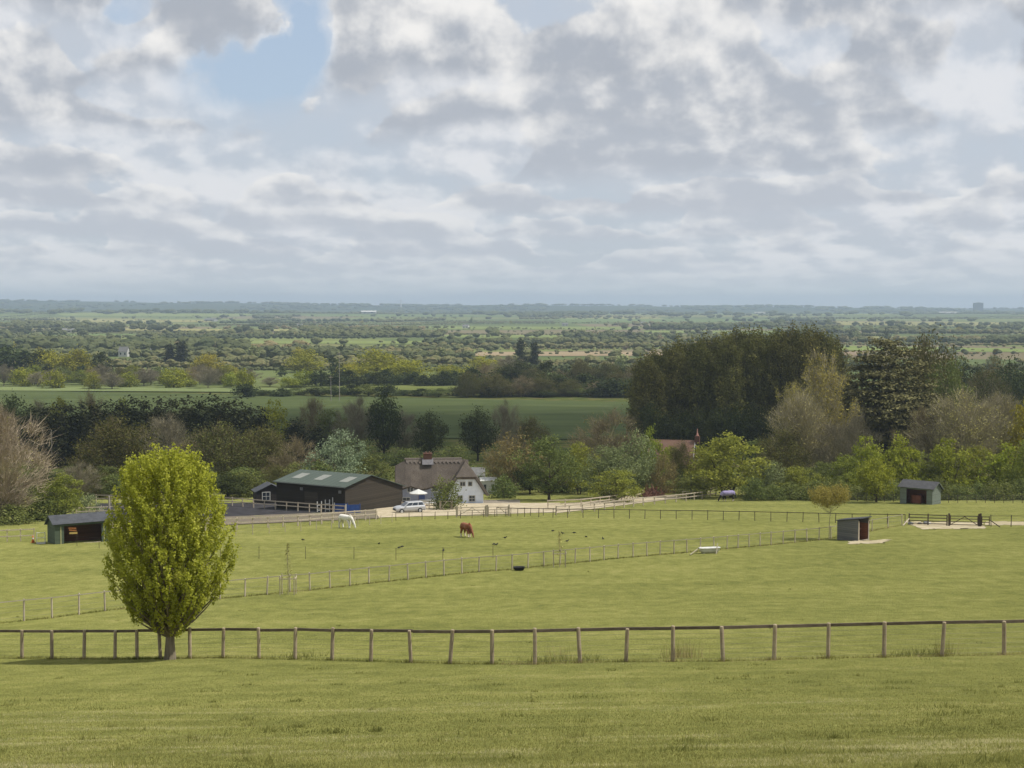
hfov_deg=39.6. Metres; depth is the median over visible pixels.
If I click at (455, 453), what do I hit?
bush
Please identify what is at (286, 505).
arena fence
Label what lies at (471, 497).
window
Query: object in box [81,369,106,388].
tree
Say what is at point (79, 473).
bush
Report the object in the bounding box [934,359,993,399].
tree
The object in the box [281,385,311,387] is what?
tree
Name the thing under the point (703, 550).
water trough
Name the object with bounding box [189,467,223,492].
shrub
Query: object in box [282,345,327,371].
tree
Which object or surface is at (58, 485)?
bush
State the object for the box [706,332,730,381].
poplar
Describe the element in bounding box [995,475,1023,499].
bush
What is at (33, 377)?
tree
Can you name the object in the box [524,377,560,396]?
tree
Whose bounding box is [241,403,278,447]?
conifer
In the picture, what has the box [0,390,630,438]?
crop field
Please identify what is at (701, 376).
poplar
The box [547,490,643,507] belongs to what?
driveway fence
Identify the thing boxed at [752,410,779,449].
tree
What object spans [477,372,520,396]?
tree
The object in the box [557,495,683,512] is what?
driveway
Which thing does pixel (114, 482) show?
shrub
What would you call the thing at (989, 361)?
tree
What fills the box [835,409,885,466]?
tree
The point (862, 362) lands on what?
tree
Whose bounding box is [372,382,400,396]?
tree
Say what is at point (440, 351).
tree
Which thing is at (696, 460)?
tree
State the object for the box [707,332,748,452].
poplar
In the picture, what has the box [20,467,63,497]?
shrub
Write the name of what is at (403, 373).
tree
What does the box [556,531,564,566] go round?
sapling
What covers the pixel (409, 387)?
hay field
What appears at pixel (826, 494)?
tree
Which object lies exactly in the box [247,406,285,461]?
conifer
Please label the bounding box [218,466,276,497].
shrub
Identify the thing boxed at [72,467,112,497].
shrub
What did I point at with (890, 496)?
bush
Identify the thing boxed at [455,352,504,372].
tree
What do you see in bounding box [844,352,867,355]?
ploughed field
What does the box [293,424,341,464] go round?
conifer
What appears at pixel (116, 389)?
crop field
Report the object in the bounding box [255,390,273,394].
tree
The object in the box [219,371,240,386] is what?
tree
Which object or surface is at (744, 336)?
poplar
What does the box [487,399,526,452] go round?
tree
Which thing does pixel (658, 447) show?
tree
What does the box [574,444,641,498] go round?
tree
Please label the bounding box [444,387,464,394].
tree
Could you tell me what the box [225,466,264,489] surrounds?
tree
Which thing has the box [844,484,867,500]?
bush
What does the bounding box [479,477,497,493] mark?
caravan
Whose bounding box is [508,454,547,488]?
shrub
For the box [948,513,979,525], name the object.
field gate
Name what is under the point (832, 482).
bush
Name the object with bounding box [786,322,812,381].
poplar
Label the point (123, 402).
tree
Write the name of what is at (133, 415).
conifer
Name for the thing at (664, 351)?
poplar
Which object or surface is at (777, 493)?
bush
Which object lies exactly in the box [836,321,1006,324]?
field
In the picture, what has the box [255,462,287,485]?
shrub
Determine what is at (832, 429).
tree
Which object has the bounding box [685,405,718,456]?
tree
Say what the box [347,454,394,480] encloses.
bush
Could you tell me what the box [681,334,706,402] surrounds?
poplar
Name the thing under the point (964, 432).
tree
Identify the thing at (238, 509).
riding arena
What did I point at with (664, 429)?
tree
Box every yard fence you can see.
[0,528,34,541]
[49,505,126,514]
[402,501,455,508]
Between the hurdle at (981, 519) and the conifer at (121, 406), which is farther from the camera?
the conifer at (121, 406)
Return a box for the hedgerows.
[0,310,1023,371]
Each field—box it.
[0,387,337,391]
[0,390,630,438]
[29,333,135,335]
[56,313,250,315]
[81,319,211,321]
[125,329,297,330]
[251,341,420,343]
[300,314,503,315]
[330,384,457,389]
[429,326,641,329]
[444,335,562,337]
[475,352,661,355]
[557,318,769,321]
[608,313,889,314]
[641,330,785,333]
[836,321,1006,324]
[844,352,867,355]
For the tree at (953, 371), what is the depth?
295.30 m
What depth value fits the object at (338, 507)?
196.69 m
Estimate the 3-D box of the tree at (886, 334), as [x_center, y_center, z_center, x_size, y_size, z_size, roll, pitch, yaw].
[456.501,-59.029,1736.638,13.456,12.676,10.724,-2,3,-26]
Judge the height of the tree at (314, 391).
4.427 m
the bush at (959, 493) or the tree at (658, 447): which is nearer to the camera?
the bush at (959, 493)
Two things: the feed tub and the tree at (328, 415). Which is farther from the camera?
the tree at (328, 415)
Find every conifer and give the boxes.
[13,404,58,468]
[23,403,61,466]
[40,401,87,429]
[40,402,76,468]
[57,401,94,465]
[58,400,118,467]
[93,399,117,422]
[98,397,132,462]
[110,394,150,466]
[130,396,155,423]
[143,396,169,448]
[153,395,188,448]
[162,343,174,361]
[172,340,190,361]
[174,395,202,433]
[184,396,215,460]
[200,393,231,427]
[208,397,251,447]
[209,396,262,466]
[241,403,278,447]
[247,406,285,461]
[277,417,312,461]
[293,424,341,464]
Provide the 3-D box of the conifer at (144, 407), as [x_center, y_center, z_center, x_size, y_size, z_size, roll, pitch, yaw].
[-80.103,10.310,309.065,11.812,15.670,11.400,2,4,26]
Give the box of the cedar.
[790,337,958,471]
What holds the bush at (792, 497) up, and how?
on the ground at (906, 573)
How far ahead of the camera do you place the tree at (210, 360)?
828.23 m
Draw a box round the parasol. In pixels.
[409,489,426,494]
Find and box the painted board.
[68,527,76,533]
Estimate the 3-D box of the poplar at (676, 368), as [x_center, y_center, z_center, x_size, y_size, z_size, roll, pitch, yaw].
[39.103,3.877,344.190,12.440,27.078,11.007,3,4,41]
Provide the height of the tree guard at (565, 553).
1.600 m
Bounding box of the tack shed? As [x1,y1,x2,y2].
[251,482,276,503]
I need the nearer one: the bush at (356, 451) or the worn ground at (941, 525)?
the worn ground at (941, 525)
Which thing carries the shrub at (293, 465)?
on the ground at (906, 573)
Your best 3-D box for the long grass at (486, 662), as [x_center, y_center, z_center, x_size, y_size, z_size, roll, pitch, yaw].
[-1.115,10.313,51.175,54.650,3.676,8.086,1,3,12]
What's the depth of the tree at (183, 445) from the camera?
262.59 m
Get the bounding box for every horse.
[338,514,355,527]
[460,522,473,537]
[718,490,735,500]
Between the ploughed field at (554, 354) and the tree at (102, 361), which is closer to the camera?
the tree at (102, 361)
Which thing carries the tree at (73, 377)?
on the ground at (906, 573)
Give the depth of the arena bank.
185.85 m
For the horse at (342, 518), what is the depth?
167.73 m
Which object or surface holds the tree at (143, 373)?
on the ground at (906, 573)
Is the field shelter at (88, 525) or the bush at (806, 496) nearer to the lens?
the field shelter at (88, 525)
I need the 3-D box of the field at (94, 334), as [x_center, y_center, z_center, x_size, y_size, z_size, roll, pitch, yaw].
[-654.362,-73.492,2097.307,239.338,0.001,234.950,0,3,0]
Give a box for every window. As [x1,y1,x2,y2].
[262,492,269,499]
[403,497,409,501]
[460,481,465,486]
[469,495,474,501]
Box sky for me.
[0,0,1023,307]
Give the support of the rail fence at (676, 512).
on the ground at (906, 573)
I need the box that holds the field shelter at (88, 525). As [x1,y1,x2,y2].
[44,511,110,543]
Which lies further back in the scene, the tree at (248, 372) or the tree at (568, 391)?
the tree at (248, 372)
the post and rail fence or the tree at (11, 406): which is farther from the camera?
the tree at (11, 406)
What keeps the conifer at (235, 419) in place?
on the ground at (906, 573)
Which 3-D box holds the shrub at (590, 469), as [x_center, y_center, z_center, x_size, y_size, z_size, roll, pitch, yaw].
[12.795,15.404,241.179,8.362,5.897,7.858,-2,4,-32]
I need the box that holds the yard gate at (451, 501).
[439,500,452,509]
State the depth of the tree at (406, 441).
330.55 m
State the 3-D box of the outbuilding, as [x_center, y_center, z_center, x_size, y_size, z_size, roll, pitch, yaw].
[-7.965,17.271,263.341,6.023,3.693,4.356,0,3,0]
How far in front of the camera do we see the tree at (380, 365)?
795.57 m
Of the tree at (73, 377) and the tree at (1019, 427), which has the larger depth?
the tree at (73, 377)
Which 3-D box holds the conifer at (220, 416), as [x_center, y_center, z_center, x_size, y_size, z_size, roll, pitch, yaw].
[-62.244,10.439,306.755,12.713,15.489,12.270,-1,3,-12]
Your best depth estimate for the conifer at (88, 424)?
301.64 m
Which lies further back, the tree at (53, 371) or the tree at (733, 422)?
the tree at (53, 371)
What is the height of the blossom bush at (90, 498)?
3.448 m
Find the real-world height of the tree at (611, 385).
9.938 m
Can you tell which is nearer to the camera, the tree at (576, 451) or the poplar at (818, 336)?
the tree at (576, 451)
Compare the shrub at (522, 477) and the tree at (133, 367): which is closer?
the shrub at (522, 477)
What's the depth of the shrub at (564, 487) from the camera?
236.13 m
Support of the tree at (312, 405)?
on the ground at (906, 573)
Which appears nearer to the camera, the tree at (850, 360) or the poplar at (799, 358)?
the poplar at (799, 358)
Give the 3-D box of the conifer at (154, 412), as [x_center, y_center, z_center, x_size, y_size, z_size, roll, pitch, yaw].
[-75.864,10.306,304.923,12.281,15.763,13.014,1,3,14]
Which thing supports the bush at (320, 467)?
on the ground at (906, 573)
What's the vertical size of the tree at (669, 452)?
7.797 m
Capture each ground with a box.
[0,301,1023,767]
[848,539,891,543]
[904,521,985,528]
[985,521,1023,524]
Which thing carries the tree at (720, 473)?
on the ground at (906, 573)
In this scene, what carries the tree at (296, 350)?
on the ground at (906, 573)
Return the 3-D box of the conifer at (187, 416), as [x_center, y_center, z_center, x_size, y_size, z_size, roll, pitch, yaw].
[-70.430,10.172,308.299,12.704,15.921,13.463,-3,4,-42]
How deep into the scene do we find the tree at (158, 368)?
766.62 m
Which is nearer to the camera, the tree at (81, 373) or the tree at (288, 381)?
the tree at (288, 381)
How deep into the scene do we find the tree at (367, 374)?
749.88 m
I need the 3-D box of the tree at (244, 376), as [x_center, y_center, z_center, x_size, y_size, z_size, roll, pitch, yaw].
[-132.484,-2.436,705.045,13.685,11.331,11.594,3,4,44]
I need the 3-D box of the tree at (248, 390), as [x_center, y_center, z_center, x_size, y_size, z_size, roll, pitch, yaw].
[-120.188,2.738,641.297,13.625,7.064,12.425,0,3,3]
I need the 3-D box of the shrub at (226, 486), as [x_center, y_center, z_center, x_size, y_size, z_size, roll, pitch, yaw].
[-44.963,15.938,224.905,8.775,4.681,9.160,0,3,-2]
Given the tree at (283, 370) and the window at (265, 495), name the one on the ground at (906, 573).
the tree at (283, 370)
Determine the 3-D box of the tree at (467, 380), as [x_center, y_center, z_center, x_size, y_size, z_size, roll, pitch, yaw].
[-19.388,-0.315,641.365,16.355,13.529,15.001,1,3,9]
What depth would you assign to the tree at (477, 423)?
322.12 m
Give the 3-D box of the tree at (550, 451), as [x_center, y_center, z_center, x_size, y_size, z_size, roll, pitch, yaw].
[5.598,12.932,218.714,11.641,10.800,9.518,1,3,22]
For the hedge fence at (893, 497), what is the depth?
213.55 m
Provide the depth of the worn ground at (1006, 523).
165.43 m
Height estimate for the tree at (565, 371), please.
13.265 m
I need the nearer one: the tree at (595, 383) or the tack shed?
the tack shed
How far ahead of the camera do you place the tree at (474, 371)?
695.68 m
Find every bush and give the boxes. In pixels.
[0,501,40,524]
[3,492,76,520]
[30,472,86,514]
[60,460,104,496]
[69,492,106,513]
[90,464,126,493]
[302,457,336,471]
[336,436,380,465]
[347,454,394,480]
[380,446,419,465]
[421,442,476,466]
[429,475,466,509]
[488,473,523,498]
[580,468,645,502]
[646,450,678,494]
[664,474,709,497]
[667,440,696,490]
[734,474,770,500]
[748,460,791,495]
[758,483,789,500]
[780,480,808,500]
[789,477,828,500]
[821,476,854,499]
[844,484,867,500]
[859,486,892,500]
[878,480,899,500]
[930,475,954,500]
[941,482,980,500]
[958,481,992,499]
[981,478,1021,500]
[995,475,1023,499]
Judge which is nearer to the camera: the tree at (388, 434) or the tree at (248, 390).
the tree at (388, 434)
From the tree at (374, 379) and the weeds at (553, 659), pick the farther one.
the tree at (374, 379)
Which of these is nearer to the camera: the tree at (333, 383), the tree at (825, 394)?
the tree at (825, 394)
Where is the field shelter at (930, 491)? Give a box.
[897,479,943,504]
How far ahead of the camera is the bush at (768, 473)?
225.64 m
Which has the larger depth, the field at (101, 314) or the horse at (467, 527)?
the field at (101, 314)
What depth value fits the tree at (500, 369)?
706.71 m
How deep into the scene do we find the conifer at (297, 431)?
319.82 m
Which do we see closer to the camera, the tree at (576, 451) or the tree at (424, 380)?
the tree at (576, 451)
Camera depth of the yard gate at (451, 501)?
199.87 m
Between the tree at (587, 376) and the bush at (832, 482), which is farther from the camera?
the tree at (587, 376)
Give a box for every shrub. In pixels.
[0,478,44,505]
[14,463,53,487]
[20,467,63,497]
[52,464,96,498]
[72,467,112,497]
[95,474,125,498]
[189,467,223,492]
[204,471,252,496]
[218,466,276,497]
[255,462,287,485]
[277,461,309,477]
[477,468,506,487]
[507,463,545,493]
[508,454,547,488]
[544,461,582,492]
[575,458,608,490]
[624,464,660,488]
[655,467,684,492]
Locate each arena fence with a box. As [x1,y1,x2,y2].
[95,494,345,513]
[110,509,376,530]
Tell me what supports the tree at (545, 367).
on the ground at (906, 573)
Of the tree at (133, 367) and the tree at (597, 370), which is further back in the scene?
the tree at (133, 367)
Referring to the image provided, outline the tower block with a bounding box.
[973,302,982,310]
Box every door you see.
[305,491,317,510]
[418,495,424,502]
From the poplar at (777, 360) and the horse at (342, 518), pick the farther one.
the poplar at (777, 360)
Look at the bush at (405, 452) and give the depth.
305.66 m
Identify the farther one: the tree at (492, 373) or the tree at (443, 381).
the tree at (443, 381)
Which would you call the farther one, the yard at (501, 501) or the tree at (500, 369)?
the tree at (500, 369)
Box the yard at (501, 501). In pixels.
[430,500,519,503]
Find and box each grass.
[1,525,898,623]
[1,651,1023,664]
[538,636,968,659]
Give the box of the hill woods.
[0,299,1023,316]
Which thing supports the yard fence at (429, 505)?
on the ground at (906, 573)
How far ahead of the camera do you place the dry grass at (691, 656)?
49.12 m
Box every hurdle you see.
[36,532,45,543]
[980,513,989,525]
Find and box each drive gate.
[456,505,486,516]
[487,504,509,516]
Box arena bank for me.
[112,510,378,527]
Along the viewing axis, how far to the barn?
201.15 m
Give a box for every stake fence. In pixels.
[241,515,389,534]
[395,508,552,517]
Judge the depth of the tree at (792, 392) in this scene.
262.09 m
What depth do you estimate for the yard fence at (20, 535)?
154.68 m
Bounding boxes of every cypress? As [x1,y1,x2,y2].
[516,338,527,363]
[528,341,540,364]
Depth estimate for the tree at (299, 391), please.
659.47 m
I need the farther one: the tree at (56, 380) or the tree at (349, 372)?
the tree at (349, 372)
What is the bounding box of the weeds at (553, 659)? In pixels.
[268,645,963,662]
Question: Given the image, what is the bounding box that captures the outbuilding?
[471,467,484,477]
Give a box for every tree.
[0,344,38,375]
[0,362,14,385]
[0,371,21,384]
[0,391,44,441]
[0,397,65,521]
[8,367,35,385]
[20,347,67,373]
[23,365,43,384]
[25,372,49,386]
[27,348,69,372]
[30,395,51,418]
[38,368,70,387]
[43,396,68,420]
[45,369,64,381]
[46,344,107,374]
[55,366,74,381]
[61,411,166,491]
[63,346,93,374]
[64,373,78,382]
[68,370,93,384]
[73,364,88,375]
[74,388,108,417]
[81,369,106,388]
[89,351,114,376]
[89,362,112,380]
[96,371,126,388]
[101,437,241,659]
[112,366,133,384]
[115,371,140,386]
[115,396,128,413]
[118,365,141,382]
[133,368,158,385]
[139,407,197,462]
[141,369,161,384]
[149,366,171,380]
[155,367,193,387]
[167,438,217,472]
[178,417,275,484]
[179,366,200,384]
[183,375,198,385]
[187,353,228,373]
[188,366,223,387]
[189,363,211,383]
[211,368,228,384]
[219,365,238,378]
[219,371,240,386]
[223,422,294,484]
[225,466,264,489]
[229,382,260,396]
[231,368,255,387]
[243,369,263,379]
[244,345,260,356]
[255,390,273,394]
[259,399,293,448]
[260,432,331,483]
[261,377,280,386]
[267,388,296,396]
[275,365,287,376]
[277,376,300,386]
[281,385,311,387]
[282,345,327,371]
[285,387,308,394]
[289,369,315,385]
[290,395,335,441]
[291,346,302,355]
[300,428,370,473]
[302,386,327,395]
[309,408,348,448]
[310,370,330,385]
[318,385,348,395]
[321,375,336,384]
[326,355,345,374]
[326,372,350,385]
[328,393,380,451]
[329,362,369,376]
[338,346,409,377]
[340,368,358,383]
[340,384,364,394]
[347,376,370,385]
[354,384,379,395]
[359,372,376,383]
[365,371,389,385]
[365,385,405,459]
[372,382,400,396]
[374,368,397,383]
[384,359,435,377]
[385,375,408,384]
[387,406,423,458]
[392,390,414,394]
[397,372,412,383]
[402,370,424,384]
[407,406,450,455]
[410,388,431,395]
[413,374,435,385]
[426,388,450,396]
[427,375,441,384]
[431,365,464,376]
[432,347,444,355]
[432,369,455,385]
[443,370,459,383]
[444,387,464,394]
[450,370,483,397]
[452,374,460,384]
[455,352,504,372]
[456,403,499,460]
[457,364,486,385]
[465,377,493,391]
[470,362,495,378]
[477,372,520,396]
[479,384,504,396]
[479,426,555,491]
[483,354,524,371]
[487,370,510,379]
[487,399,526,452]
[489,365,513,378]
[496,359,535,383]
[504,375,539,396]
[506,434,585,499]
[511,413,558,456]
[518,365,551,384]
[518,383,535,395]
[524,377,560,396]
[531,389,559,396]
[533,357,557,376]
[535,371,576,389]
[549,367,571,383]
[555,378,587,396]
[555,441,601,493]
[557,365,590,379]
[562,404,646,468]
[565,372,602,393]
[565,388,588,396]
[570,358,595,383]
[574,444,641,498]
[580,386,610,396]
[581,380,606,394]
[585,364,611,381]
[587,360,625,384]
[589,376,627,396]
[605,370,626,395]
[607,428,660,488]
[613,354,630,366]
[616,377,634,393]
[621,363,638,381]
[625,328,632,334]
[633,395,670,445]
[634,424,671,488]
[651,411,682,439]
[658,444,679,470]
[663,408,704,439]
[681,446,732,490]
[683,430,775,497]
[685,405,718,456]
[698,400,735,450]
[718,401,751,456]
[734,438,771,477]
[735,399,773,457]
[749,425,819,483]
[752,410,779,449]
[760,385,842,474]
[772,465,824,495]
[774,380,819,465]
[799,345,862,463]
[799,461,844,486]
[807,481,852,538]
[813,415,853,475]
[823,453,868,491]
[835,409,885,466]
[838,333,849,341]
[845,435,888,492]
[846,358,859,365]
[849,353,868,365]
[852,455,899,502]
[853,330,860,336]
[873,431,932,494]
[879,330,890,338]
[885,322,974,460]
[886,400,948,478]
[904,384,1020,484]
[908,452,947,480]
[911,358,976,451]
[917,436,978,493]
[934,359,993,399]
[954,355,968,366]
[956,443,1011,492]
[961,365,1022,430]
[968,440,1023,493]
[971,389,1023,481]
[973,348,1021,396]
[980,350,1023,410]
[986,355,1001,369]
[995,396,1023,477]
[998,439,1023,491]
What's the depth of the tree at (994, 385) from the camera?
399.74 m
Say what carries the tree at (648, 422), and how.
on the ground at (906, 573)
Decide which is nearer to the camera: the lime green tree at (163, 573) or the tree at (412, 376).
the lime green tree at (163, 573)
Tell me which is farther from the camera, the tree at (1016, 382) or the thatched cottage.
the tree at (1016, 382)
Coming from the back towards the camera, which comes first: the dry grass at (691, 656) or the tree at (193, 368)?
the tree at (193, 368)
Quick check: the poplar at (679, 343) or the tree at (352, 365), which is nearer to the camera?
the poplar at (679, 343)
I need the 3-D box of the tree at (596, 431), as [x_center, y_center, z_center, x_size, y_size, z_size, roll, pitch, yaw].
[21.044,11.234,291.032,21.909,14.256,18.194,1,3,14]
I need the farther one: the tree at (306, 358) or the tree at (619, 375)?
the tree at (306, 358)
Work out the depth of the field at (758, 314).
5581.98 m
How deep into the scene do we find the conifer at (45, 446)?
300.18 m
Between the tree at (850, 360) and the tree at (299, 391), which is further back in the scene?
the tree at (850, 360)
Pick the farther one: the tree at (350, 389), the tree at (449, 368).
the tree at (449, 368)
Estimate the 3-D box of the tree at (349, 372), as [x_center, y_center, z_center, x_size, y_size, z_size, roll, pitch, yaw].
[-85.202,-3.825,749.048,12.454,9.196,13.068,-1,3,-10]
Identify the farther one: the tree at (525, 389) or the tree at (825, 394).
the tree at (525, 389)
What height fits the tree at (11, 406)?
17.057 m
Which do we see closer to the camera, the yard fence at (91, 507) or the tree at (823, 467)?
the yard fence at (91, 507)
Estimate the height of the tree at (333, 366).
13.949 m
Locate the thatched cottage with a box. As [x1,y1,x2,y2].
[395,451,488,502]
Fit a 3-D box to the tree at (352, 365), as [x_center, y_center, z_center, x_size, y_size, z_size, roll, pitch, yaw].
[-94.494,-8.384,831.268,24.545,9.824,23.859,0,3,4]
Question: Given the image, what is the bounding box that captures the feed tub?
[513,566,524,569]
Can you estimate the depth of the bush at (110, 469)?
231.07 m
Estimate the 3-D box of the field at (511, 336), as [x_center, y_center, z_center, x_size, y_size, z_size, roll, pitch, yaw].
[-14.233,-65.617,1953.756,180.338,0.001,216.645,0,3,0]
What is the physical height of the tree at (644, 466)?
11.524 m
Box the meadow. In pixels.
[839,346,1023,351]
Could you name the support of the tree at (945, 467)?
on the ground at (906, 573)
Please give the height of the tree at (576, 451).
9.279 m
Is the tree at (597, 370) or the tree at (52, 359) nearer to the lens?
the tree at (597, 370)
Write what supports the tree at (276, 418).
on the ground at (906, 573)
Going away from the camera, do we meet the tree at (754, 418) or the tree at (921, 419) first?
the tree at (921, 419)
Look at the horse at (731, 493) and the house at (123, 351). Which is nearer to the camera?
the horse at (731, 493)
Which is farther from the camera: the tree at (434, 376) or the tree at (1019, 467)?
the tree at (434, 376)
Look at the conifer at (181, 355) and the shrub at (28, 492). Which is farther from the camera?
the conifer at (181, 355)
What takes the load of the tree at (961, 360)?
on the ground at (906, 573)
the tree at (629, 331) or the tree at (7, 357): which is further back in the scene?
the tree at (629, 331)
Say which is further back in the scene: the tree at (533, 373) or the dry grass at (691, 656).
the tree at (533, 373)
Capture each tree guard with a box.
[279,574,296,594]
[553,549,566,567]
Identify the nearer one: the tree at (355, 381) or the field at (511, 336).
the tree at (355, 381)
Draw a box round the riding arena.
[96,503,331,520]
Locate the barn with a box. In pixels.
[273,469,404,510]
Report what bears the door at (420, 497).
in the thatched cottage
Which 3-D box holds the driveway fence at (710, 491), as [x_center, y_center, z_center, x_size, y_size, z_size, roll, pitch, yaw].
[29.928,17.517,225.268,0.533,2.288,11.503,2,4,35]
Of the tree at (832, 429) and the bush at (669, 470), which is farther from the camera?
the tree at (832, 429)
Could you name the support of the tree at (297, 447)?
on the ground at (906, 573)
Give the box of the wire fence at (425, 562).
[0,515,902,620]
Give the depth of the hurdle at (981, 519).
160.81 m
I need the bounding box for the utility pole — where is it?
[339,360,339,399]
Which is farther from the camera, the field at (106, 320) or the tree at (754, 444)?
the field at (106, 320)
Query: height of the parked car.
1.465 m
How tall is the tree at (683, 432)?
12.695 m
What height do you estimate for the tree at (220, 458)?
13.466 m
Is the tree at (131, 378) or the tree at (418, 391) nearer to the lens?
the tree at (418, 391)
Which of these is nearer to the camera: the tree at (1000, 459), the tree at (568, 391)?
the tree at (1000, 459)
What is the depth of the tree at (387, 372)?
751.70 m
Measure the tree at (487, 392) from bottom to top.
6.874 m
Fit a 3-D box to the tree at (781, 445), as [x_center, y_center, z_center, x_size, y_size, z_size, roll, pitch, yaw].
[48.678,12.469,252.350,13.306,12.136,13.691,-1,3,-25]
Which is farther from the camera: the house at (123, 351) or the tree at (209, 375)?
the house at (123, 351)
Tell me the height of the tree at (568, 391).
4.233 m
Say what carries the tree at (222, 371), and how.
on the ground at (906, 573)
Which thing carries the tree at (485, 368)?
on the ground at (906, 573)
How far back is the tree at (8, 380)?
751.37 m
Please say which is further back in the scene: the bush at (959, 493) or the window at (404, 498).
the bush at (959, 493)
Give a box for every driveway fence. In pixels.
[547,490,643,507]
[555,491,702,514]
[682,487,716,499]
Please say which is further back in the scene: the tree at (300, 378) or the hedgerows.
the hedgerows
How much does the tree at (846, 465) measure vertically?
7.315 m
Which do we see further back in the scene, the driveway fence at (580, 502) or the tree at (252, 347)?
the tree at (252, 347)
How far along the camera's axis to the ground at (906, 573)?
81.62 m
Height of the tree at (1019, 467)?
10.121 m
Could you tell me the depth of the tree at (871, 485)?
211.40 m
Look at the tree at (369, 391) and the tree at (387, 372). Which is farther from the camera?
the tree at (387, 372)
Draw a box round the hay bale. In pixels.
[911,494,922,503]
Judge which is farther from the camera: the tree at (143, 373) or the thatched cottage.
the tree at (143, 373)
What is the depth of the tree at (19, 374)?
732.79 m
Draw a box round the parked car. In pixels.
[393,500,425,512]
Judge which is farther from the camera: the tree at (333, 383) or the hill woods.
the hill woods
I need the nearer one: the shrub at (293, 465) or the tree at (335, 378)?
the shrub at (293, 465)
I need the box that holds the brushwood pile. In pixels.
[639,484,666,497]
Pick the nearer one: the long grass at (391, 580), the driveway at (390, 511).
the long grass at (391, 580)
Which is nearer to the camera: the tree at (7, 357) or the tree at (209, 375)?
the tree at (209, 375)
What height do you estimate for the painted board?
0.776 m
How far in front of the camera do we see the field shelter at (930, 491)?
208.99 m
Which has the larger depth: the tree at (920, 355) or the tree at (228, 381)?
the tree at (228, 381)
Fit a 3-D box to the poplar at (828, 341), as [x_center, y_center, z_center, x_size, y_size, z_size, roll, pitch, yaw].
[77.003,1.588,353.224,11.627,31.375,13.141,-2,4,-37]
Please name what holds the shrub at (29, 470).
on the ground at (906, 573)
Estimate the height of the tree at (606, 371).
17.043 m
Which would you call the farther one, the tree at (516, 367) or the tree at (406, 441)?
the tree at (516, 367)
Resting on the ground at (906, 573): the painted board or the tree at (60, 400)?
the tree at (60, 400)
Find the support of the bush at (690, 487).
on the ground at (906, 573)
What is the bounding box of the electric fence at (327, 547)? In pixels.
[79,536,492,558]
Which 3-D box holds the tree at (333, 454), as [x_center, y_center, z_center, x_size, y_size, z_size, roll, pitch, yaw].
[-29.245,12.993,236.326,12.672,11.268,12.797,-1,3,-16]
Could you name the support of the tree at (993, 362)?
on the ground at (906, 573)
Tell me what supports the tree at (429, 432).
on the ground at (906, 573)
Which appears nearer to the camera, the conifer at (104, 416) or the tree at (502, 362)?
the conifer at (104, 416)
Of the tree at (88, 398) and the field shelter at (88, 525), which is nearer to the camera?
the field shelter at (88, 525)
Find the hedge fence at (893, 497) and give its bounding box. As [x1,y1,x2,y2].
[719,489,1023,502]
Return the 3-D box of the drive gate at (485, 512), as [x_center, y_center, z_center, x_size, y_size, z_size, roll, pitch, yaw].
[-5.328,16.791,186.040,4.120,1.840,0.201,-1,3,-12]
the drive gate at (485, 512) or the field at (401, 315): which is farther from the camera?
the field at (401, 315)
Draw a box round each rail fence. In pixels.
[0,619,1023,664]
[496,507,904,523]
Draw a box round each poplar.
[620,352,662,442]
[628,355,668,448]
[636,346,666,395]
[654,340,672,391]
[661,345,695,437]
[663,333,692,406]
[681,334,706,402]
[682,337,717,454]
[692,329,719,410]
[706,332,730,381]
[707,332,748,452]
[720,323,745,379]
[731,323,758,406]
[736,327,775,449]
[747,323,771,448]
[754,329,802,433]
[761,324,789,410]
[772,320,799,396]
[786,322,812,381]
[787,327,827,410]
[803,321,831,408]
[816,328,844,425]
[829,336,857,420]
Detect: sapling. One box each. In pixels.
[281,543,293,588]
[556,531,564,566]
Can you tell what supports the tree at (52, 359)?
on the ground at (906, 573)
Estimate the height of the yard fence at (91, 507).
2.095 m
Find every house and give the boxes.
[62,328,74,332]
[118,347,129,356]
[204,318,217,320]
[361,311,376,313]
[648,429,699,475]
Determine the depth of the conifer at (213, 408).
310.00 m
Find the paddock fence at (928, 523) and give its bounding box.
[908,513,947,525]
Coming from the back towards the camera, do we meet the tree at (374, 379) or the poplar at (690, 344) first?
the tree at (374, 379)
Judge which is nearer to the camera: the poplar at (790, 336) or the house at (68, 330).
the poplar at (790, 336)
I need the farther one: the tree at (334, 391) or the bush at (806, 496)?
the tree at (334, 391)
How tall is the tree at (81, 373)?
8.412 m
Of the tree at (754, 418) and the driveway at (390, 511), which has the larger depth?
the tree at (754, 418)
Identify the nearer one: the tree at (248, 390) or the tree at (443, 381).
the tree at (248, 390)
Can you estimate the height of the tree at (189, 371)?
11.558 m
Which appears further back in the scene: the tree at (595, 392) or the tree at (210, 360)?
the tree at (210, 360)
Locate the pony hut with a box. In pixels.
[835,516,871,540]
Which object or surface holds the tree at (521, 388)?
on the ground at (906, 573)
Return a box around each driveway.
[377,503,559,516]
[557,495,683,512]
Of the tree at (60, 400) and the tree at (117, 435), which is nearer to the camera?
the tree at (117, 435)
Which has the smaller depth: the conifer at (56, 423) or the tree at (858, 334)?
the conifer at (56, 423)
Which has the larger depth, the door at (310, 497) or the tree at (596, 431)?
the tree at (596, 431)
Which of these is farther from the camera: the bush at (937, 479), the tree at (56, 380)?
the tree at (56, 380)
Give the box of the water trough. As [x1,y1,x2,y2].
[698,547,720,553]

